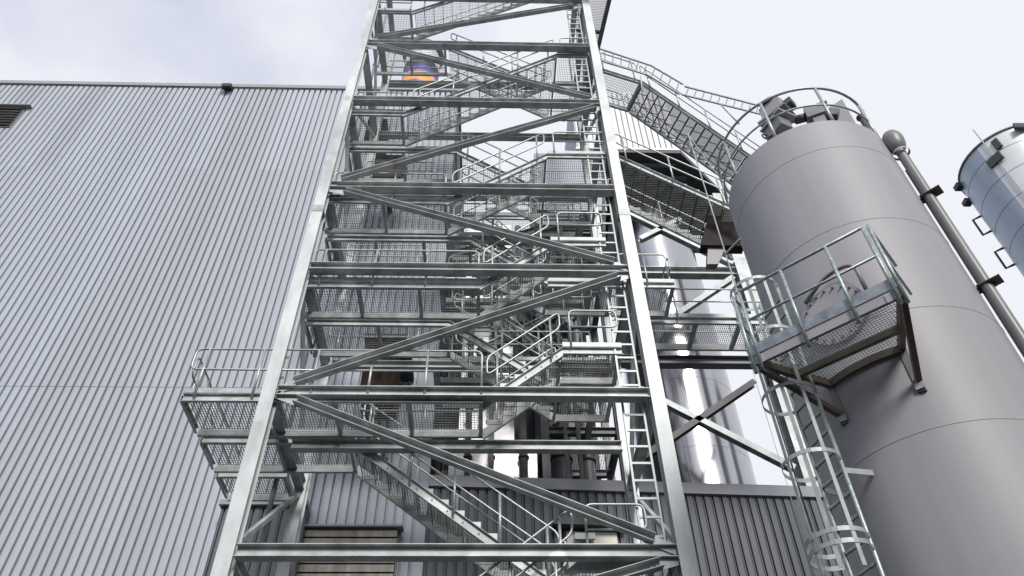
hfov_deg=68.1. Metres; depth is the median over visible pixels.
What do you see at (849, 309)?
inspection platform
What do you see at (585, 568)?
stair landing
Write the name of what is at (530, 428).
pipes
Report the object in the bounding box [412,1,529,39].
stair flight
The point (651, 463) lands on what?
cable ladder
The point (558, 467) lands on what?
round duct
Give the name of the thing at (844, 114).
wedge hood
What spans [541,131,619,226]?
stair landing
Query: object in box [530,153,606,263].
service block
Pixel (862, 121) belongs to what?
rim valve
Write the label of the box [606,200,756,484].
stainless tank
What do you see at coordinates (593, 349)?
stair landing
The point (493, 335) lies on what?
riser pipe
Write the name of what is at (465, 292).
cable tray run
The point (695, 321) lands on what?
walkway
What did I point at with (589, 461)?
round duct
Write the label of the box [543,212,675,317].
stair landing
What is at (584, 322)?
stair landing
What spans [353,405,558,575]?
stair flight
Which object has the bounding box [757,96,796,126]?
filter unit
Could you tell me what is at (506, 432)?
air duct
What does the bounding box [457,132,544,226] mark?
stair flight
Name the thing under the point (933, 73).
sky
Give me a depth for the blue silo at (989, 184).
31.77 m
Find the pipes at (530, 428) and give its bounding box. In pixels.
[441,245,601,479]
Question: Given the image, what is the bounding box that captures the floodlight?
[221,83,232,89]
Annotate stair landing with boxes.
[179,348,482,501]
[305,249,479,357]
[322,172,471,262]
[345,91,457,181]
[371,0,446,76]
[433,330,602,438]
[440,256,590,356]
[446,202,583,276]
[541,37,588,121]
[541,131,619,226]
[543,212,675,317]
[553,310,622,422]
[574,503,653,575]
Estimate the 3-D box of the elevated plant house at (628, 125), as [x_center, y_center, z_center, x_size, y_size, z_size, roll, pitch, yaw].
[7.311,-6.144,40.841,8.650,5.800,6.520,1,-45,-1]
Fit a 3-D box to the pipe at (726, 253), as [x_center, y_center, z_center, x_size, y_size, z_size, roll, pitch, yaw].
[3.691,-0.162,11.912,0.215,8.432,0.384,20,-49,-20]
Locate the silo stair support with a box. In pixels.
[699,204,742,268]
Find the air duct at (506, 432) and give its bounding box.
[458,225,513,439]
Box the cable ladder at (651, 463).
[566,4,671,575]
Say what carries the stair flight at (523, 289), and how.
attached to the stair tower frame at (650, 554)
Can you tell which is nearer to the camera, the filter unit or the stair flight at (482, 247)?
the filter unit
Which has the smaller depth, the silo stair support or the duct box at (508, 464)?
the silo stair support
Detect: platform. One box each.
[576,0,610,50]
[731,224,926,425]
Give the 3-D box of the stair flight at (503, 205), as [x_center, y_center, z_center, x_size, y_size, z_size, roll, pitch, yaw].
[-0.408,-3.153,22.926,2.920,3.577,1.308,1,-45,-1]
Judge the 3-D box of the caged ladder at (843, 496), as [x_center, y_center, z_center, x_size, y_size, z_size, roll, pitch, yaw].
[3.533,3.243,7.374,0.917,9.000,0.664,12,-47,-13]
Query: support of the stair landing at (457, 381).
attached to the plant frame at (545, 429)
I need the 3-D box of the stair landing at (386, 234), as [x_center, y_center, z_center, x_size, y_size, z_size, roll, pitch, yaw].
[-3.349,-1.891,22.652,4.310,1.354,2.858,1,-45,-1]
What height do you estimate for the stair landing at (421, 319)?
1.354 m
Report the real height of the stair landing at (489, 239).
1.604 m
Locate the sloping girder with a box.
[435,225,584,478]
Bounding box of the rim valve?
[856,115,870,129]
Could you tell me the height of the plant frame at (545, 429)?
14.390 m
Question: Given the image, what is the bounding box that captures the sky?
[0,0,1023,485]
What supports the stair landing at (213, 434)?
attached to the stair tower frame at (650, 554)
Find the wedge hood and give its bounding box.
[828,99,854,122]
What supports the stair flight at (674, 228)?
attached to the stair tower frame at (650, 554)
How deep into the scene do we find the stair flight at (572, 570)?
14.13 m
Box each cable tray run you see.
[446,290,597,296]
[491,356,606,361]
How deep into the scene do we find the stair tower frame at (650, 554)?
18.41 m
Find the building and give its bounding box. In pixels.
[422,475,848,575]
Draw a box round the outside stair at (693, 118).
[584,52,759,184]
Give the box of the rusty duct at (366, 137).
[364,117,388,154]
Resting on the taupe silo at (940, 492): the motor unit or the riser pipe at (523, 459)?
the motor unit
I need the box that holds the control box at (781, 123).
[760,108,796,140]
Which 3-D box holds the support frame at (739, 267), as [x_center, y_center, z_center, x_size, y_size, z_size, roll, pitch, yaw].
[5.141,1.395,29.014,9.156,15.848,0.500,1,-45,-1]
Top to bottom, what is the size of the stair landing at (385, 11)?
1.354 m
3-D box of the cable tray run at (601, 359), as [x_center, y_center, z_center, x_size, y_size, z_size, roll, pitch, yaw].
[0.413,2.502,26.562,5.800,0.116,0.250,1,-45,-1]
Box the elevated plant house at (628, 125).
[564,92,726,252]
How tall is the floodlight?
0.530 m
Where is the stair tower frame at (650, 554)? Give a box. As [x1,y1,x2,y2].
[210,0,698,575]
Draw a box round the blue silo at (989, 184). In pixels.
[953,123,1023,276]
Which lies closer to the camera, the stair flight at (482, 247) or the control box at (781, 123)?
the control box at (781, 123)
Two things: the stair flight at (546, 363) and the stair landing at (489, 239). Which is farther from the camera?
the stair landing at (489, 239)
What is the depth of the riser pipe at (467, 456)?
24.84 m
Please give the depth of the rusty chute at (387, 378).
22.71 m
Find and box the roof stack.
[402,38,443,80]
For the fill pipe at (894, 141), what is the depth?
10.53 m
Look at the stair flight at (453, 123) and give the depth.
26.27 m
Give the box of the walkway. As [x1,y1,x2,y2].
[621,288,777,369]
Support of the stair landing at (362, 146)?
attached to the stair tower frame at (650, 554)
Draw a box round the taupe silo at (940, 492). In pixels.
[717,87,1023,575]
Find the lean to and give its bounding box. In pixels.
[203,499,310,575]
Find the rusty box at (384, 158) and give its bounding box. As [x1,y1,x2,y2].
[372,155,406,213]
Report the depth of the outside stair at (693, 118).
28.14 m
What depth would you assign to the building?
22.16 m
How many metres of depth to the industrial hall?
27.62 m
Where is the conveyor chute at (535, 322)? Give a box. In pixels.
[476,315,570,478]
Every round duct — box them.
[540,250,572,478]
[565,260,595,479]
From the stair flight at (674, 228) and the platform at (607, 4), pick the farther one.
the platform at (607, 4)
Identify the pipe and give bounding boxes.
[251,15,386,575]
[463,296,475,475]
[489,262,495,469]
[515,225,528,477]
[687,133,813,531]
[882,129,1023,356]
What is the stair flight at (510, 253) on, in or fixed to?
on the stair landing at (584, 322)
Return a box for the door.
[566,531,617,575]
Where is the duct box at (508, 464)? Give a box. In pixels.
[448,454,537,477]
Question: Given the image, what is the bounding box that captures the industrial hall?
[0,80,463,575]
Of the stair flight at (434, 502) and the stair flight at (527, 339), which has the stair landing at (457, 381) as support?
the stair flight at (527, 339)
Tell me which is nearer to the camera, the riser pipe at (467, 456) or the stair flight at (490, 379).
the stair flight at (490, 379)
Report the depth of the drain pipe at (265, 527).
18.34 m
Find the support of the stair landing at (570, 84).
attached to the stair tower frame at (650, 554)
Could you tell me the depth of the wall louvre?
20.87 m
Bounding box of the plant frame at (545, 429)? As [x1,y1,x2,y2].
[528,209,622,480]
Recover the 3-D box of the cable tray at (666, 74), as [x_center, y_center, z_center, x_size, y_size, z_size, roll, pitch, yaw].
[6.597,-7.421,28.614,6.962,2.578,0.060,13,-47,-14]
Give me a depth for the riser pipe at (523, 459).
24.63 m
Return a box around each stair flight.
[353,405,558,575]
[403,39,556,146]
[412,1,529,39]
[447,33,553,117]
[447,133,546,236]
[449,293,555,423]
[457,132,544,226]
[471,219,547,316]
[479,511,578,575]
[480,215,548,315]
[483,313,562,439]
[490,293,580,407]
[493,220,572,325]
[607,133,733,260]
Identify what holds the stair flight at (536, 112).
attached to the stair tower frame at (650, 554)
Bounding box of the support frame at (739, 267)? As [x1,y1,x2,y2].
[630,193,818,485]
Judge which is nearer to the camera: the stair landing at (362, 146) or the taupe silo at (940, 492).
the taupe silo at (940, 492)
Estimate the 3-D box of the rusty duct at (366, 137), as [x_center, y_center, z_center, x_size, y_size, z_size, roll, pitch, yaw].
[-5.707,-5.952,32.503,0.800,2.000,2.330,1,-45,-1]
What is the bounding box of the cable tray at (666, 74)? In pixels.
[600,48,759,123]
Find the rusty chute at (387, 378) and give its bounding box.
[360,333,413,420]
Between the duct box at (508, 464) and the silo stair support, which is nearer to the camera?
the silo stair support
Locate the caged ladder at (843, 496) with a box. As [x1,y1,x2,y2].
[730,275,884,575]
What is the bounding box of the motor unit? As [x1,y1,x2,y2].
[791,100,839,124]

